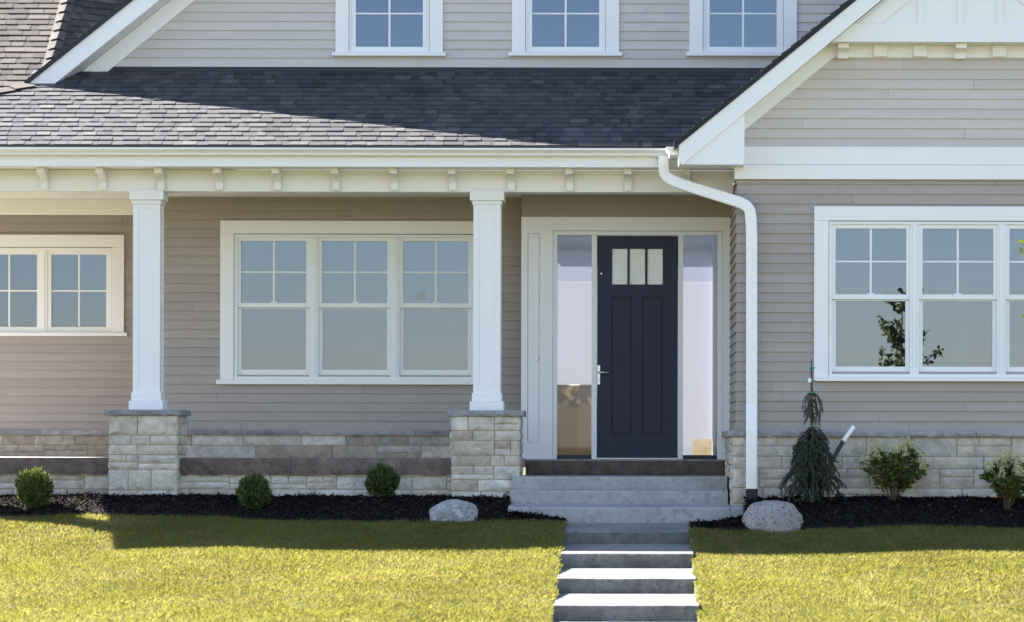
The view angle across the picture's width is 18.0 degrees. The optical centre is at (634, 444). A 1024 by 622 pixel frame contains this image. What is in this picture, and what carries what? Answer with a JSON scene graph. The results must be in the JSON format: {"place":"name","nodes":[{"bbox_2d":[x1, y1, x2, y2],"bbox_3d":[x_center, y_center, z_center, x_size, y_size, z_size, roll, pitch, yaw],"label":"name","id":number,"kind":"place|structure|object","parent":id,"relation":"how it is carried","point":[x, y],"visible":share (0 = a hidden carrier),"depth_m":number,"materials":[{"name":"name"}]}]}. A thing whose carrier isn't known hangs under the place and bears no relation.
{"place":"outdoors","nodes":[
{"label":"outdoors","id":0,"kind":"place"},
{"bbox_2d":[0,462,1023,621],"bbox_3d":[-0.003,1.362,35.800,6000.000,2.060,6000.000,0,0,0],"label":"ground","id":1,"kind":"structure","parent":0,"point":[691,539],"depth_m":30.36,"materials":[{"name":"green plant"}]},
{"bbox_2d":[0,491,1023,527],"bbox_3d":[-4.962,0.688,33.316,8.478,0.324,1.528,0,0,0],"label":"mulch bed","id":2,"kind":"object","parent":1,"relation":"on","point":[240,506],"visible":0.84,"depth_m":33.03,"materials":[{"name":"black wood"}]},
{"bbox_2d":[14,465,54,508],"bbox_3d":[-6.168,0.445,33.135,0.451,0.491,0.438,0,0,0],"label":"globe shrub","id":3,"kind":"object","parent":2,"relation":"on","point":[33,487],"visible":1,"depth_m":33.03,"materials":[{"name":"green plant"}]},
{"bbox_2d":[234,473,273,509],"bbox_3d":[-3.907,0.489,33.129,0.410,0.414,0.387,0,0,0],"label":"globe shrub","id":4,"kind":"object","parent":2,"relation":"on","point":[253,491],"visible":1,"depth_m":33.03,"materials":[{"name":"green plant"}]},
{"bbox_2d":[363,461,400,496],"bbox_3d":[-2.654,0.376,33.760,0.414,0.440,0.402,0,0,0],"label":"globe shrub","id":5,"kind":"object","parent":2,"relation":"on","point":[382,480],"visible":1,"depth_m":33.66,"materials":[{"name":"green plant"}]},
{"bbox_2d":[429,499,477,523],"bbox_3d":[-1.842,0.721,32.781,0.505,0.333,0.393,0,0,0],"label":"boulder","id":6,"kind":"object","parent":2,"relation":"on","point":[455,510],"visible":0.69,"depth_m":32.63,"materials":[{"name":"grey stone"}]},
{"bbox_2d":[0,0,1023,513],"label":"house","id":7,"kind":"structure","parent":1,"relation":"on","point":[236,236],"depth_m":35.22,"materials":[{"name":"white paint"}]},
{"bbox_2d":[0,235,127,335],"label":"window","id":8,"kind":"structure","parent":7,"relation":"in","point":[44,291],"depth_m":37.96,"materials":[{"name":"white paint"}]},
{"bbox_2d":[216,220,472,384],"bbox_3d":[-3.117,-1.574,35.807,3.043,1.816,0.165,0,0,0],"label":"window","id":9,"kind":"structure","parent":7,"relation":"in","point":[313,299],"depth_m":35.81,"materials":[{"name":"white paint"}]},
{"bbox_2d":[417,292,424,299],"bbox_3d":[-2.376,-1.654,35.809,0.090,0.090,0.002,0,0,0],"label":"window sticker","id":10,"kind":"object","parent":9,"relation":"attached to","point":[420,295],"depth_m":35.81,"materials":[{"name":"paper"}]},
{"bbox_2d":[332,0,445,55],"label":"window","id":11,"kind":"structure","parent":7,"relation":"in","point":[362,27],"depth_m":35.80,"materials":[{"name":"white paint"}]},
{"bbox_2d":[508,0,621,55],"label":"window","id":12,"kind":"structure","parent":7,"relation":"in","point":[553,27],"depth_m":35.81,"materials":[{"name":"white paint"}]},
{"bbox_2d":[597,236,677,457],"bbox_3d":[0.029,-1.072,35.393,0.887,2.432,0.114,0,0,0],"label":"front door","id":13,"kind":"structure","parent":7,"relation":"in","point":[637,320],"depth_m":35.41,"materials":[{"name":"blue paint"}]},
{"bbox_2d":[686,0,796,55],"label":"window","id":14,"kind":"structure","parent":7,"relation":"in","point":[716,27],"depth_m":35.81,"materials":[{"name":"white paint"}]},
{"bbox_2d":[814,206,1023,381],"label":"window","id":15,"kind":"structure","parent":7,"relation":"in","point":[913,291],"depth_m":33.25,"materials":[{"name":"white paint"}]},
{"bbox_2d":[508,475,742,522],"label":"front steps","id":16,"kind":"structure","parent":1,"relation":"on","point":[628,498],"depth_m":33.44,"materials":[{"name":"concrete"}]},
{"bbox_2d":[554,621,696,621],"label":"walkway step","id":17,"kind":"object","parent":1,"relation":"on","point":[625,621],"visible":0.96,"depth_m":28.15,"materials":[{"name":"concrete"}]},
{"bbox_2d":[554,593,698,620],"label":"walkway step","id":18,"kind":"object","parent":1,"relation":"on","point":[625,606],"visible":0.99,"depth_m":28.17,"materials":[{"name":"concrete"}]},
{"bbox_2d":[557,568,695,592],"bbox_3d":[-0.078,1.285,30.274,1.276,0.210,1.292,0,0,0],"label":"walkway step","id":19,"kind":"object","parent":1,"relation":"on","point":[625,580],"visible":0.96,"depth_m":29.63,"materials":[{"name":"concrete"}]},
{"bbox_2d":[561,544,692,567],"bbox_3d":[-0.074,1.096,31.589,1.270,0.208,1.382,0,0,0],"label":"walkway step","id":20,"kind":"object","parent":1,"relation":"on","point":[626,555],"visible":0.99,"depth_m":30.90,"materials":[{"name":"concrete"}]},
{"bbox_2d":[565,523,689,543],"bbox_3d":[-0.078,0.904,32.589,1.277,0.212,0.662,0,0,0],"label":"walkway step","id":21,"kind":"object","parent":1,"relation":"on","point":[626,533],"visible":0.9,"depth_m":32.26,"materials":[{"name":"concrete"}]},
{"bbox_2d":[692,496,1023,531],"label":"mulch bed","id":22,"kind":"object","parent":1,"relation":"on","point":[865,523],"visible":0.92,"depth_m":32.50,"materials":[{"name":"black wood"}]},
{"bbox_2d":[742,500,803,532],"bbox_3d":[1.381,0.823,32.395,0.632,0.529,0.506,0,0,0],"label":"boulder","id":23,"kind":"object","parent":22,"relation":"on","point":[770,515],"visible":0.59,"depth_m":32.22,"materials":[{"name":"grey stone"}]},
{"bbox_2d":[777,359,846,502],"bbox_3d":[1.814,-0.122,32.843,0.719,1.500,0.620,0,0,0],"label":"weeping spruce","id":24,"kind":"object","parent":22,"relation":"on","point":[810,457],"visible":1,"depth_m":32.78,"materials":[{"name":"green plant"}]},
{"bbox_2d":[814,425,855,495],"bbox_3d":[2.018,0.180,32.981,0.485,0.761,0.052,0,0,-8],"label":"leaning pole","id":25,"kind":"object","parent":22,"relation":"on","point":[845,438],"visible":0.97,"depth_m":32.98,"materials":[{"name":"white plastic"}]},
{"bbox_2d":[859,437,929,500],"bbox_3d":[2.651,0.254,32.928,0.710,0.697,0.564,0,0,13],"label":"hydrangea bush","id":26,"kind":"object","parent":22,"relation":"on","point":[893,477],"visible":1,"depth_m":32.85,"materials":[{"name":"green plant"}]},
{"bbox_2d":[979,446,1023,508],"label":"hydrangea bush","id":27,"kind":"object","parent":22,"relation":"on","point":[1004,472],"visible":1,"depth_m":32.65,"materials":[{"name":"green plant"}]},
{"bbox_2d":[1018,240,1023,316],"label":"young tree","id":28,"kind":"object","parent":1,"relation":"on","point":[1021,249],"visible":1,"depth_m":25.76,"materials":[{"name":"green plant"}]},
{"bbox_2d":[693,439,711,454],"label":"hill","id":29,"kind":"structure","parent":0,"point":[702,446],"depth_m":76.42,"materials":[{"name":"beige"}]}
]}

